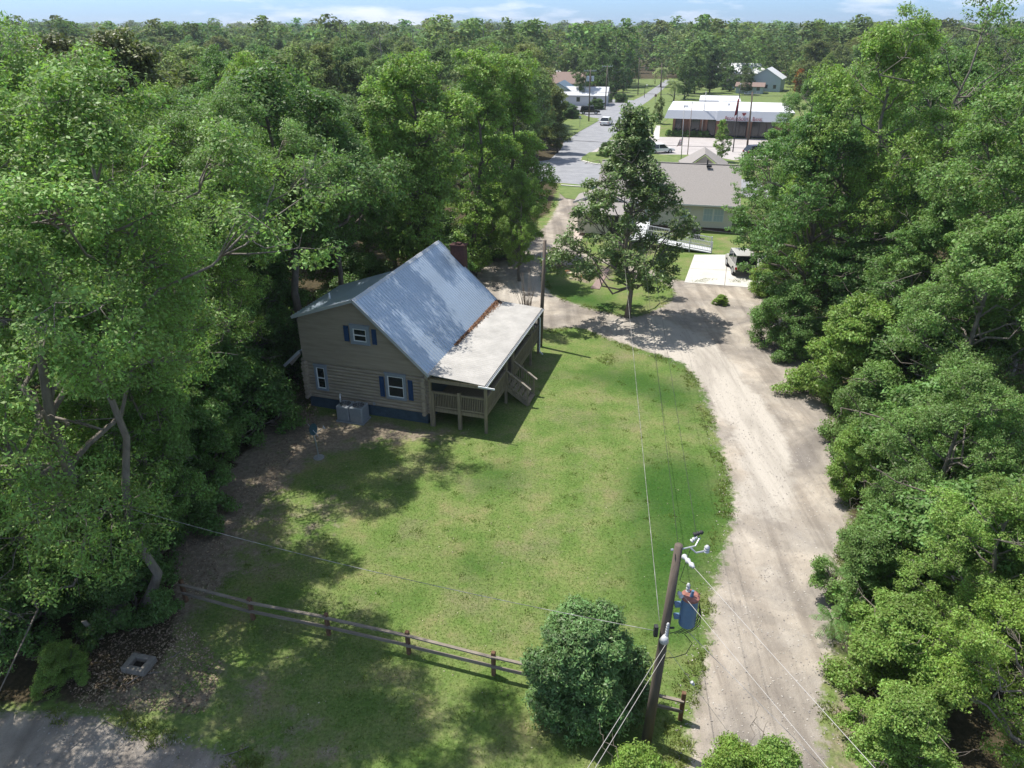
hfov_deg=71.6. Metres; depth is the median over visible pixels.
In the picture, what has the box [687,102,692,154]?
flagpole
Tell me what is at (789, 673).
power line
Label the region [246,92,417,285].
shade tree
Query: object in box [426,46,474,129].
broadleaf tree
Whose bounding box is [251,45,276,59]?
broadleaf tree
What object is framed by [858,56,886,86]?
spreading tree
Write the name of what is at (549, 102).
tall tree
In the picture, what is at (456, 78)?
conical tree
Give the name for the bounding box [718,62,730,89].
broadleaf tree
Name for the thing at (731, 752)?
shrub
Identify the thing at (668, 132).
clipped shrub
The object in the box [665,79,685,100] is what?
palm tree
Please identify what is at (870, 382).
shrub
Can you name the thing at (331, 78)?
conical tree
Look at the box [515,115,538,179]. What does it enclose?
magnolia tree
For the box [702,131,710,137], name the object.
clipped shrub
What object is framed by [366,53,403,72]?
spreading tree
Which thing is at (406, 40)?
broadleaf tree
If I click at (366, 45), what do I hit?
spreading tree
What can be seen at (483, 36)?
bare snags
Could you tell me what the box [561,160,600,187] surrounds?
kerb
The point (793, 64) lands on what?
oak tree
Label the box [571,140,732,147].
power line
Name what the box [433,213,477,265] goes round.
shrub
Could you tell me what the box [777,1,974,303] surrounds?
broadleaf tree
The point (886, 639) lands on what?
shrub
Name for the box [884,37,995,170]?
broadleaf tree
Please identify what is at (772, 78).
pale blue house
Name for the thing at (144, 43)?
oak tree
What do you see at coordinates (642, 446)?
service line
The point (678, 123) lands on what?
window
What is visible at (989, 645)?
broadleaf tree
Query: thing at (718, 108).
bank building
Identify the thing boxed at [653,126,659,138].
path
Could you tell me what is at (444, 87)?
oak tree
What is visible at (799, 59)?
tall tree
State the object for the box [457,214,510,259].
shrub
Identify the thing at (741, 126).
window
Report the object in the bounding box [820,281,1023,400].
shrub
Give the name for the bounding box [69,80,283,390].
broadleaf tree
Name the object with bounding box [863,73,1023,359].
broadleaf tree
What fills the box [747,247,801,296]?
shrub
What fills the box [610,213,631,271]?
young tree
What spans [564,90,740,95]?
power line
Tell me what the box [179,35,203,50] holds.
broadleaf tree
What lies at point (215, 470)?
shrub
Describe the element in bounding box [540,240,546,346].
utility pole
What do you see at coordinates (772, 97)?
grass verge
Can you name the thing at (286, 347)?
shrub
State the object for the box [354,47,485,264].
broadleaf tree
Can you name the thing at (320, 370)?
window
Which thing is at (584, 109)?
offroad car
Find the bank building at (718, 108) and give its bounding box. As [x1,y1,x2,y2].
[664,95,794,137]
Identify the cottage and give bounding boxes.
[573,147,741,253]
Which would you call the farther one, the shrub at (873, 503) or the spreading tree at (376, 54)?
the spreading tree at (376, 54)
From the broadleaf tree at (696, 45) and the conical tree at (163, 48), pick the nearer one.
the conical tree at (163, 48)
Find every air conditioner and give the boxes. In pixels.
[336,400,354,423]
[349,401,370,425]
[692,228,700,238]
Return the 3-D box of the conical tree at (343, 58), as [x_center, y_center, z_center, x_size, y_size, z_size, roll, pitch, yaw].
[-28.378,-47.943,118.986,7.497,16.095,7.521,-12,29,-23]
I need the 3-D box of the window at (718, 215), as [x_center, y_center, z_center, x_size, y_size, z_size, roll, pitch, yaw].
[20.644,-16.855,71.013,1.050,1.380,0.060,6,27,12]
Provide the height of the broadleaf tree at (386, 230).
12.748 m
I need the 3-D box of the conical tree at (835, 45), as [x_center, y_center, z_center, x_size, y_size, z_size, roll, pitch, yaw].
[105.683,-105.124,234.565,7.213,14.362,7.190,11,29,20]
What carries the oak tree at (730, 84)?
on the grass verge at (772, 97)
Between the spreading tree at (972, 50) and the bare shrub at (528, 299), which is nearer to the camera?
the bare shrub at (528, 299)
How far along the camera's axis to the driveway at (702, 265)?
59.51 m
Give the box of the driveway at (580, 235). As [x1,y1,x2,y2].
[574,231,584,242]
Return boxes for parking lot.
[579,137,784,159]
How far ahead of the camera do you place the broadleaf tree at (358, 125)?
49.96 m
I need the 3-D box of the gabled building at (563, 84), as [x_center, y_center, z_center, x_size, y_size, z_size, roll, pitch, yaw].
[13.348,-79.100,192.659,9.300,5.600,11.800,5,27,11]
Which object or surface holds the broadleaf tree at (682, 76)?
on the grass verge at (772, 97)
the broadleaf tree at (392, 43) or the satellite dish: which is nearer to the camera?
the satellite dish
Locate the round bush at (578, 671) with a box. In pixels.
[519,593,653,750]
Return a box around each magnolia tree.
[19,29,92,75]
[81,23,246,291]
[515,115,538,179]
[535,100,702,317]
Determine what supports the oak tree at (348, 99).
on the ground at (372, 439)
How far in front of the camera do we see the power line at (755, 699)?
16.75 m
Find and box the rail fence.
[178,579,686,720]
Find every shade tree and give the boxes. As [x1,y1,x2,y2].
[132,56,407,332]
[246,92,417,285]
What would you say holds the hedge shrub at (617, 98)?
on the ground at (372, 439)
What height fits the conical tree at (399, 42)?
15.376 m
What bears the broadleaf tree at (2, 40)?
on the ground at (372, 439)
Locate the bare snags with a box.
[29,22,1004,70]
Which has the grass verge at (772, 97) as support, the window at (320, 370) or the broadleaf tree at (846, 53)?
the broadleaf tree at (846, 53)
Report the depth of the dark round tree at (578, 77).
185.31 m
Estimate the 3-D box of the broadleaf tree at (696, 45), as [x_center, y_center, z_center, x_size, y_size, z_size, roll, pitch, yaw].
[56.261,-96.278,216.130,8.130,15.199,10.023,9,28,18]
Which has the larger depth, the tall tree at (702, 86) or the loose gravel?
the tall tree at (702, 86)
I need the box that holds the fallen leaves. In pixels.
[67,376,869,746]
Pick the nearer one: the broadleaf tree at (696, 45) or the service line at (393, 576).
the service line at (393, 576)
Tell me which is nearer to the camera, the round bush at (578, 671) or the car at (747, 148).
the round bush at (578, 671)
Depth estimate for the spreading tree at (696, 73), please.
216.50 m
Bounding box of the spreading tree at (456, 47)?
[442,43,465,79]
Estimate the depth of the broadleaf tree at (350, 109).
55.37 m
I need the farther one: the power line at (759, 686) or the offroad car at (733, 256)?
the offroad car at (733, 256)
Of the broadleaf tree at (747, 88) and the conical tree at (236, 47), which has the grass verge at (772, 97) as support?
the broadleaf tree at (747, 88)
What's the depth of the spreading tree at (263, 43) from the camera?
190.86 m
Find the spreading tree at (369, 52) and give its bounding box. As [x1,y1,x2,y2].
[367,39,384,57]
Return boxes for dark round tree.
[570,61,597,89]
[594,54,628,95]
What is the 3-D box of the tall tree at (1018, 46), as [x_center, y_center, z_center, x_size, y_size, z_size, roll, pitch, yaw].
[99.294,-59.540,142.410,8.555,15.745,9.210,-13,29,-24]
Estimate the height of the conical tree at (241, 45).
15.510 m
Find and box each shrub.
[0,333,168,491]
[0,462,73,590]
[0,516,96,676]
[22,635,91,701]
[64,514,184,656]
[106,447,226,588]
[143,387,247,523]
[161,330,309,473]
[195,273,298,402]
[205,245,313,378]
[314,249,396,299]
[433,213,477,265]
[445,241,477,270]
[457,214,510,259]
[511,275,537,305]
[561,102,572,117]
[563,104,579,118]
[587,99,600,109]
[595,142,608,157]
[597,98,604,109]
[599,722,679,767]
[614,93,622,102]
[619,93,627,102]
[665,130,671,135]
[670,130,677,135]
[677,130,683,136]
[690,130,696,136]
[691,730,763,767]
[696,130,703,136]
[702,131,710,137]
[711,294,729,306]
[744,708,803,767]
[746,275,830,362]
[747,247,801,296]
[770,282,913,413]
[808,520,930,626]
[814,358,906,471]
[816,579,973,727]
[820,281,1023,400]
[824,416,888,501]
[826,463,1023,661]
[833,470,916,556]
[834,677,975,767]
[836,366,1023,511]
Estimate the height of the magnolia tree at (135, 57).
18.953 m
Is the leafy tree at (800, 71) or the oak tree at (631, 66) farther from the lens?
the oak tree at (631, 66)
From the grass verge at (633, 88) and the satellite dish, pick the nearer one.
the satellite dish
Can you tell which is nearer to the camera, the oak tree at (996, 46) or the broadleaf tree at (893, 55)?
the broadleaf tree at (893, 55)
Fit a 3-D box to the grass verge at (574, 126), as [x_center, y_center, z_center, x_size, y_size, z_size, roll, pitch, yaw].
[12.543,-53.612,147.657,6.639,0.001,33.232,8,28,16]
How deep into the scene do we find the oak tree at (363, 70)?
103.48 m
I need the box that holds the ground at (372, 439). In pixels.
[0,43,1023,767]
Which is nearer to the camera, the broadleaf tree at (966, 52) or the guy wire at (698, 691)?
the guy wire at (698, 691)
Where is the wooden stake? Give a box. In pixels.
[81,620,103,639]
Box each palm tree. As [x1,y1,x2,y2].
[652,67,669,86]
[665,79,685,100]
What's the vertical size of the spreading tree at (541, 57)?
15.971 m
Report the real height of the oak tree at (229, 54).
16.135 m
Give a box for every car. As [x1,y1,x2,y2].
[580,105,599,114]
[600,116,612,125]
[653,143,674,153]
[725,248,756,274]
[742,144,768,154]
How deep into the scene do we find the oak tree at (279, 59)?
68.68 m
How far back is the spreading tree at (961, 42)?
224.85 m
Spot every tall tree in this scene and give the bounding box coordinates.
[146,36,157,44]
[156,67,182,115]
[244,43,259,51]
[259,51,288,67]
[309,41,329,69]
[525,35,535,44]
[538,69,561,138]
[585,32,614,86]
[620,57,634,89]
[696,63,706,89]
[797,41,815,90]
[808,37,829,78]
[1003,37,1021,54]
[1005,44,1023,65]
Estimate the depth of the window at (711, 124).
133.10 m
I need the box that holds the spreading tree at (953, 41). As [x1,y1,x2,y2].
[941,36,955,46]
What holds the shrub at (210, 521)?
on the ground at (372, 439)
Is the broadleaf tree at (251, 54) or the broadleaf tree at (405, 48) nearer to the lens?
the broadleaf tree at (251, 54)
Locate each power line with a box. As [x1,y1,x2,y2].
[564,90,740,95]
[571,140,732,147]
[624,76,677,540]
[628,95,695,529]
[685,598,827,767]
[688,632,823,767]
[695,569,874,767]
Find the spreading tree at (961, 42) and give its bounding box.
[952,37,967,48]
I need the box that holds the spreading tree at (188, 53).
[159,43,205,69]
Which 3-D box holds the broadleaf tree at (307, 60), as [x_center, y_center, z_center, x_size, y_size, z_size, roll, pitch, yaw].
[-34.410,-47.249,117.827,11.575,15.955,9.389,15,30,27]
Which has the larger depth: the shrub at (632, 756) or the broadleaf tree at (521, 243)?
the broadleaf tree at (521, 243)
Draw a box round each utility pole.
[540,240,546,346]
[584,69,593,120]
[602,65,612,109]
[637,58,639,94]
[641,530,709,744]
[660,63,661,95]
[744,92,759,145]
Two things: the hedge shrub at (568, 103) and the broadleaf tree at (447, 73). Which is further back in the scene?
the hedge shrub at (568, 103)
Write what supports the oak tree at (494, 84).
on the ground at (372, 439)
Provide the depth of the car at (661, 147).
115.56 m
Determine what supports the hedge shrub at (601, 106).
on the ground at (372, 439)
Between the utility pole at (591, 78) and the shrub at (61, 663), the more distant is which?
the utility pole at (591, 78)
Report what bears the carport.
on the ground at (372, 439)
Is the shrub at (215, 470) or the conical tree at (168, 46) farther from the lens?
the conical tree at (168, 46)
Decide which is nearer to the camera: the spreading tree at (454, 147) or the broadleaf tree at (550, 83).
the spreading tree at (454, 147)
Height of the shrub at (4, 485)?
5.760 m
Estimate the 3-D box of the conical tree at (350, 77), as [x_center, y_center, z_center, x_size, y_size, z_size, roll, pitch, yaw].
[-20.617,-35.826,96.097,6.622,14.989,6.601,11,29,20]
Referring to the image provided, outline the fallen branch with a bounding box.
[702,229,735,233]
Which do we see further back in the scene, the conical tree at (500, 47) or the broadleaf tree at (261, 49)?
the conical tree at (500, 47)
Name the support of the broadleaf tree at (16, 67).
on the ground at (372, 439)
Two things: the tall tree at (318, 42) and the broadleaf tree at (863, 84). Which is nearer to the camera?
the broadleaf tree at (863, 84)
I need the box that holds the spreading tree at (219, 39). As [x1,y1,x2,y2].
[205,36,233,52]
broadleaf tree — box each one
[0,10,255,500]
[0,36,134,288]
[0,61,232,690]
[0,408,37,629]
[0,410,33,435]
[1,210,57,444]
[22,54,209,279]
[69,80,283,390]
[75,301,217,559]
[167,43,296,208]
[177,57,199,75]
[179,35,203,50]
[192,49,320,253]
[229,50,260,63]
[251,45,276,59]
[280,81,320,158]
[283,46,339,83]
[284,43,328,88]
[290,110,390,283]
[327,37,341,54]
[339,102,386,251]
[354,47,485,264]
[362,116,424,269]
[382,39,396,53]
[393,43,420,57]
[394,35,416,48]
[416,91,522,225]
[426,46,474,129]
[433,42,532,275]
[438,64,454,85]
[464,48,561,259]
[467,109,515,193]
[479,47,527,122]
[494,50,558,142]
[495,168,543,280]
[515,73,551,139]
[548,80,568,112]
[556,50,573,71]
[674,55,698,98]
[686,40,708,93]
[713,119,732,157]
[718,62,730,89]
[720,119,855,268]
[735,66,756,87]
[738,68,754,92]
[756,112,876,285]
[771,73,836,163]
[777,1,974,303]
[786,240,906,341]
[812,86,898,244]
[813,53,840,88]
[828,44,852,90]
[838,195,963,310]
[844,37,860,53]
[846,70,908,199]
[849,51,1018,247]
[850,356,1023,551]
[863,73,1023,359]
[881,0,1023,256]
[881,207,1023,434]
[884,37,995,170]
[893,470,1023,681]
[919,588,1023,767]
[933,54,1023,228]
[947,117,1023,376]
[968,269,1023,395]
[968,401,1023,476]
[975,566,1023,660]
[982,55,1022,259]
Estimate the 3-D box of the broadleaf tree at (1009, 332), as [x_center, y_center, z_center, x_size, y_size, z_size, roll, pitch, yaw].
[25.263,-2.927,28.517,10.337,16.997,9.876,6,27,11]
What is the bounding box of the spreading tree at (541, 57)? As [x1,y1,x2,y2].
[516,42,548,67]
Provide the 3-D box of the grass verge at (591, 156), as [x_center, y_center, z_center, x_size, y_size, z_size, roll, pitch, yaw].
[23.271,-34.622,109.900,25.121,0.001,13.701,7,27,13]
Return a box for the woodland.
[0,14,1023,86]
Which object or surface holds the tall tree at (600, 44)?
on the ground at (372, 439)
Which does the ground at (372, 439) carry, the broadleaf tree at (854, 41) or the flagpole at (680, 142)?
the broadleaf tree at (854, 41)
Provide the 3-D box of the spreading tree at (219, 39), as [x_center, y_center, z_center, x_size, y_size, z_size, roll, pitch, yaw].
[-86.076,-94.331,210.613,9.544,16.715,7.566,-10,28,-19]
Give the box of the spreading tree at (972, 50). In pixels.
[944,43,997,97]
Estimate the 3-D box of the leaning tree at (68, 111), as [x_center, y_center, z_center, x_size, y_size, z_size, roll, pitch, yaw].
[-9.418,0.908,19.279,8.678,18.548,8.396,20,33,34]
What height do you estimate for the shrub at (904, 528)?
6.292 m
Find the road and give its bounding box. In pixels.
[457,79,782,197]
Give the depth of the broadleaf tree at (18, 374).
32.80 m
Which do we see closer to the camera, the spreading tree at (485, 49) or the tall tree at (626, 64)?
the spreading tree at (485, 49)
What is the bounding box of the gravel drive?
[0,195,851,767]
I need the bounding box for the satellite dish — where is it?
[308,423,324,460]
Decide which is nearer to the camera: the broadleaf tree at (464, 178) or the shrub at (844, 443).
the shrub at (844, 443)
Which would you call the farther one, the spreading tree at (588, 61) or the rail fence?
the spreading tree at (588, 61)
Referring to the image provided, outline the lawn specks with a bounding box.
[236,396,697,751]
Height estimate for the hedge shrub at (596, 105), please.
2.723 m
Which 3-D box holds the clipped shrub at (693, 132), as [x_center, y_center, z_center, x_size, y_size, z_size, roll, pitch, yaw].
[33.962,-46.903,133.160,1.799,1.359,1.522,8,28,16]
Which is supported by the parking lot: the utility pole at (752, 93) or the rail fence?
the utility pole at (752, 93)
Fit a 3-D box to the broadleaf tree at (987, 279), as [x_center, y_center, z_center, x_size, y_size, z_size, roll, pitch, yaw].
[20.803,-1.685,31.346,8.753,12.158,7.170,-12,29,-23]
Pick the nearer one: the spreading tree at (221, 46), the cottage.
the cottage
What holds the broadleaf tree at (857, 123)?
on the ground at (372, 439)
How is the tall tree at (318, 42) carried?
on the ground at (372, 439)
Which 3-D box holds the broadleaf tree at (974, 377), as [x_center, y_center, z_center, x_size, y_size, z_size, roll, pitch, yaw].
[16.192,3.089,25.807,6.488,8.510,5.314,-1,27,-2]
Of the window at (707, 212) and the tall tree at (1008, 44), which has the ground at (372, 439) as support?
the tall tree at (1008, 44)
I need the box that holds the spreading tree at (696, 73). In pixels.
[687,55,704,80]
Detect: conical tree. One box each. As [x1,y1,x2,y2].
[151,42,177,63]
[166,44,183,72]
[230,45,241,51]
[233,41,246,50]
[271,36,283,50]
[309,42,343,92]
[329,45,354,93]
[340,59,373,115]
[351,41,366,59]
[384,66,414,161]
[392,40,404,52]
[410,56,432,146]
[437,66,471,140]
[497,43,512,54]
[539,86,572,152]
[569,52,578,71]
[605,56,621,87]
[686,57,695,93]
[700,45,724,92]
[829,43,840,55]
[992,53,1015,74]
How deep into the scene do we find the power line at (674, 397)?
23.84 m
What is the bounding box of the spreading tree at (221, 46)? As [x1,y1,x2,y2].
[202,38,229,49]
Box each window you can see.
[312,363,328,390]
[348,323,370,345]
[383,372,406,400]
[675,119,681,130]
[680,208,690,218]
[690,119,699,130]
[702,208,713,221]
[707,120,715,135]
[712,208,724,222]
[726,121,746,136]
[750,122,773,137]
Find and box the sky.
[0,0,1023,27]
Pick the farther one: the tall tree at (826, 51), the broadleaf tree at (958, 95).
the tall tree at (826, 51)
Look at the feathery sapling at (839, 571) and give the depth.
25.52 m
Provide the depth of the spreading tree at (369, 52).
205.55 m
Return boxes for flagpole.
[677,106,684,158]
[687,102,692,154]
[732,83,740,151]
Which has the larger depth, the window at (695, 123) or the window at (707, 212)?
the window at (695, 123)
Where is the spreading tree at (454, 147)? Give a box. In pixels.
[450,81,470,153]
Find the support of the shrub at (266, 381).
on the ground at (372, 439)
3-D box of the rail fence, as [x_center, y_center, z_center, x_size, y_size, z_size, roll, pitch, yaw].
[-3.367,8.518,23.181,17.602,1.350,0.290,7,28,14]
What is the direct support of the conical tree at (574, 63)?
on the ground at (372, 439)
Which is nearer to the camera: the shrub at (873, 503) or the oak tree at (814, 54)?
the shrub at (873, 503)
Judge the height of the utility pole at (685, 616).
7.641 m
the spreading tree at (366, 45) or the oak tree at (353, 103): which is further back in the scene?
the spreading tree at (366, 45)
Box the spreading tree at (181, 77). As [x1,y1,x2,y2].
[157,59,227,107]
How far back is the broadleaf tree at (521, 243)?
54.34 m
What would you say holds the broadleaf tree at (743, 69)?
on the grass verge at (772, 97)
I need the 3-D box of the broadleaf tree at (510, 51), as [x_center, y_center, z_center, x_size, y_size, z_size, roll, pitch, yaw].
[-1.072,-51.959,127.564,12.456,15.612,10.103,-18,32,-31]
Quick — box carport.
[735,82,765,93]
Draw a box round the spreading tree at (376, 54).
[365,37,399,62]
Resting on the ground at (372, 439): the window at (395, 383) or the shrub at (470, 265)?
the shrub at (470, 265)
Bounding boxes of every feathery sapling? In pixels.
[809,603,854,643]
[810,553,849,585]
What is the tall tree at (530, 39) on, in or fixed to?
on the ground at (372, 439)
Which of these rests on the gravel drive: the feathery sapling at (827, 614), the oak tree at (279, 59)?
the feathery sapling at (827, 614)
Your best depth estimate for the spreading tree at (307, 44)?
203.70 m
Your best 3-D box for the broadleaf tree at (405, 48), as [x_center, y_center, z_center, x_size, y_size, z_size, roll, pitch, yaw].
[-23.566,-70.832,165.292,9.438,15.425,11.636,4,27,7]
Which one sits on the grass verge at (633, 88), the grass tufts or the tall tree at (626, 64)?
the tall tree at (626, 64)
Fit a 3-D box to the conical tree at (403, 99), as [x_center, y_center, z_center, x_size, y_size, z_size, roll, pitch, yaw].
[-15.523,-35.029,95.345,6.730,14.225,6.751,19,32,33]
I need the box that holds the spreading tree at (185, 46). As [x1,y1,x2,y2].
[172,43,203,61]
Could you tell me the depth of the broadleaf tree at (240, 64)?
47.00 m
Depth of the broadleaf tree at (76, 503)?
20.62 m
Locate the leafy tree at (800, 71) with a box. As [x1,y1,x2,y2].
[792,68,804,91]
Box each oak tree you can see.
[133,42,166,52]
[220,48,240,61]
[254,53,320,90]
[282,41,318,68]
[320,86,395,157]
[332,38,357,71]
[338,93,371,136]
[348,65,385,127]
[418,83,490,151]
[471,36,504,51]
[472,52,515,134]
[496,35,516,50]
[513,42,566,127]
[618,53,640,86]
[720,66,740,91]
[724,105,934,313]
[790,39,842,97]
[790,51,808,80]
[838,42,883,114]
[970,39,1006,57]
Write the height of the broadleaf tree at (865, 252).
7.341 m
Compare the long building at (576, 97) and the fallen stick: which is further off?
the long building at (576, 97)
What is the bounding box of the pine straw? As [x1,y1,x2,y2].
[454,299,503,344]
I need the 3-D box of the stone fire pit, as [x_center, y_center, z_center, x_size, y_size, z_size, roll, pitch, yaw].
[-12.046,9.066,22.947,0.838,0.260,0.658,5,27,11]
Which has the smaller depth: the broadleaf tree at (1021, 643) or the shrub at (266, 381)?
the broadleaf tree at (1021, 643)
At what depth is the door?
69.14 m
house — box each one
[283,240,544,433]
[550,72,586,85]
[714,63,764,79]
[752,67,786,91]
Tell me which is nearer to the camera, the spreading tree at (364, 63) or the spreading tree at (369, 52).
the spreading tree at (364, 63)
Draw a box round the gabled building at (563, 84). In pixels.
[555,80,573,90]
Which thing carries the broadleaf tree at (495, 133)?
on the ground at (372, 439)
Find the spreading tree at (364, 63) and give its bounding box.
[348,57,373,71]
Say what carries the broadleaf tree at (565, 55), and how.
on the ground at (372, 439)
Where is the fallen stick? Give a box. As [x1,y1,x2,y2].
[220,746,248,757]
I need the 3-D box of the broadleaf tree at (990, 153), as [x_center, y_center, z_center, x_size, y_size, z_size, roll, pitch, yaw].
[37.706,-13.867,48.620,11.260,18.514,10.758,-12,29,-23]
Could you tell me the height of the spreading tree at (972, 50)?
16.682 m
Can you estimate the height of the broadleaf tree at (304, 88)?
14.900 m
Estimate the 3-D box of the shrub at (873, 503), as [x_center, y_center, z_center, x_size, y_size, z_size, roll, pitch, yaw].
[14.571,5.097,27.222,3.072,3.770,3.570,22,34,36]
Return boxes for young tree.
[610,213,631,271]
[653,96,664,123]
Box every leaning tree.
[0,37,363,613]
[129,79,361,404]
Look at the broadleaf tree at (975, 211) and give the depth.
40.17 m
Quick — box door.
[608,216,618,233]
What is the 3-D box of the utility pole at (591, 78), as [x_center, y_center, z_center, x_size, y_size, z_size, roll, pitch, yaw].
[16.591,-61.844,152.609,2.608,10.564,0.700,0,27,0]
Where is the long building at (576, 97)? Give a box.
[560,86,609,105]
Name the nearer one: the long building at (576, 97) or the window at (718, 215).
the window at (718, 215)
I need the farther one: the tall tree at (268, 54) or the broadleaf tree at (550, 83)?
the broadleaf tree at (550, 83)
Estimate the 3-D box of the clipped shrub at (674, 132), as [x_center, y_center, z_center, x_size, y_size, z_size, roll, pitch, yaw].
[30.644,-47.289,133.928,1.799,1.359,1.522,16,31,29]
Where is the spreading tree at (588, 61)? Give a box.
[578,50,597,86]
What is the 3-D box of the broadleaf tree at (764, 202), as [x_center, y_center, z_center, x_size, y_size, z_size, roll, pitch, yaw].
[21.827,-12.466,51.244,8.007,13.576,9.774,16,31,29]
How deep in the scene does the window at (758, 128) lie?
131.13 m
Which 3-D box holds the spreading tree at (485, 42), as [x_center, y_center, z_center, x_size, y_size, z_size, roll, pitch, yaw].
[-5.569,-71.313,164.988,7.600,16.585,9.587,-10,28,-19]
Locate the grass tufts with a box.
[43,262,864,767]
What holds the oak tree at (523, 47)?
on the ground at (372, 439)
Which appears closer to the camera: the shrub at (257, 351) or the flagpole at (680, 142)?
the shrub at (257, 351)
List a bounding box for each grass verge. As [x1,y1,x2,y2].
[553,117,598,136]
[559,186,589,198]
[581,152,744,164]
[611,92,672,139]
[626,79,663,96]
[668,88,811,110]
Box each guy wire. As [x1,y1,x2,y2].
[588,646,664,766]
[595,651,666,767]
[668,650,728,732]
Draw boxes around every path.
[590,268,609,289]
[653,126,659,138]
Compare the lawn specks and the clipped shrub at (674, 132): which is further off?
the clipped shrub at (674, 132)
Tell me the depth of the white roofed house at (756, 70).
260.50 m
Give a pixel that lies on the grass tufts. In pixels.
(151, 738)
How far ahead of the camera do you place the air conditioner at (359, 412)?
36.88 m
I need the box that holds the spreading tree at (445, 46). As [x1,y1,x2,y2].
[434,44,450,51]
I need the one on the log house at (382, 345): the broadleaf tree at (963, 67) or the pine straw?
the pine straw
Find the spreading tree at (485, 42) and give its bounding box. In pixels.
[475,37,497,54]
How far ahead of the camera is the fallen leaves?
23.23 m
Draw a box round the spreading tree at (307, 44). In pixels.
[302,40,314,52]
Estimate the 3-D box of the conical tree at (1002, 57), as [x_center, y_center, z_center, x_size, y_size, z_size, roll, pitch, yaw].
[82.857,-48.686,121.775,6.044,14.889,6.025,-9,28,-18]
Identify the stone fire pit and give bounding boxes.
[120,652,156,676]
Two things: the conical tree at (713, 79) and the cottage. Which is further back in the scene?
the conical tree at (713, 79)
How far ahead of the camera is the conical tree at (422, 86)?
110.24 m
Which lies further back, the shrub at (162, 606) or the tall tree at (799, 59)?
the tall tree at (799, 59)
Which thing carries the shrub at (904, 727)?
on the ground at (372, 439)
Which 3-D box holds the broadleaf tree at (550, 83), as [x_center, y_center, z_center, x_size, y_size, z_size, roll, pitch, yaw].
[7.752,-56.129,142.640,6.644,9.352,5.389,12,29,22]
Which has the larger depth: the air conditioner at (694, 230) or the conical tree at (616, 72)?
the conical tree at (616, 72)
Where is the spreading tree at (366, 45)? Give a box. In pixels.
[357,41,367,58]
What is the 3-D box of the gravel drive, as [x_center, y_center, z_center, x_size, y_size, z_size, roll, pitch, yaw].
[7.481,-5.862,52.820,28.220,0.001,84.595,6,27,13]
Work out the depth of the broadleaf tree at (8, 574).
20.26 m
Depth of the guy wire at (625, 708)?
16.66 m
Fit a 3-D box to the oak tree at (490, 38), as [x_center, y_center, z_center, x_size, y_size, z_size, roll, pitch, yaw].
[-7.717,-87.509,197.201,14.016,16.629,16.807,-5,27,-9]
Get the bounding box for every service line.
[101,500,653,630]
[607,68,659,620]
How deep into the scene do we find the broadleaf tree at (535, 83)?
118.12 m
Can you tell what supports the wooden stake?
on the ground at (372, 439)
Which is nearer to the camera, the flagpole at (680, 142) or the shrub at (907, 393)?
the shrub at (907, 393)
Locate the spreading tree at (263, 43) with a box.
[244,40,277,50]
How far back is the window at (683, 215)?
71.63 m
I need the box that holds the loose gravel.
[15,262,859,767]
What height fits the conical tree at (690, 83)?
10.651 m
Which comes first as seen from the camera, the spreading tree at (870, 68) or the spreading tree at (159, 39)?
the spreading tree at (870, 68)
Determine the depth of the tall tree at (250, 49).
157.04 m
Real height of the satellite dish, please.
1.834 m
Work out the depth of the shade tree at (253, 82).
35.99 m
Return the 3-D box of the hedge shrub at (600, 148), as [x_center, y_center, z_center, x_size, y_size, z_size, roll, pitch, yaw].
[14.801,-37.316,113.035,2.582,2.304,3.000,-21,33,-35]
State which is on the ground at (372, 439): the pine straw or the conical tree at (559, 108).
the conical tree at (559, 108)
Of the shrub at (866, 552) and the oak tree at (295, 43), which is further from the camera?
the oak tree at (295, 43)
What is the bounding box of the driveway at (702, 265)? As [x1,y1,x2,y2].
[685,255,778,286]
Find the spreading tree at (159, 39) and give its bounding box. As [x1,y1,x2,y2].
[153,37,169,46]
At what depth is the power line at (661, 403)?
23.31 m
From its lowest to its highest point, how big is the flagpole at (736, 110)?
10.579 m
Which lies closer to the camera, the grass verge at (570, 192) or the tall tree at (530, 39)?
the grass verge at (570, 192)
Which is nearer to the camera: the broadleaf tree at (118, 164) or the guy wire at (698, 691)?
the guy wire at (698, 691)
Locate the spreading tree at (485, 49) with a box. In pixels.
[464,44,499,66]
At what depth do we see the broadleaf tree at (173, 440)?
24.49 m
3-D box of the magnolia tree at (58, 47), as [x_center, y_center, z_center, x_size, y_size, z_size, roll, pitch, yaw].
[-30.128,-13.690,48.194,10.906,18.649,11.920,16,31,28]
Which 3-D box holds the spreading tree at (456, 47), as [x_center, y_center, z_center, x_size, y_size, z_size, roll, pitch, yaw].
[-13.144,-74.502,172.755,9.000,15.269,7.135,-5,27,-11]
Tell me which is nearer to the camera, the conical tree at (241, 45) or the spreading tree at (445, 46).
the conical tree at (241, 45)
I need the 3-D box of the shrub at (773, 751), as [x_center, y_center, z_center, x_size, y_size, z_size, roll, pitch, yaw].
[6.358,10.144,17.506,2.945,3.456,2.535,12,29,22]
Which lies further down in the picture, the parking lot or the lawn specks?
the lawn specks
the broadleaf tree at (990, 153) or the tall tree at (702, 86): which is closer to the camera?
the broadleaf tree at (990, 153)

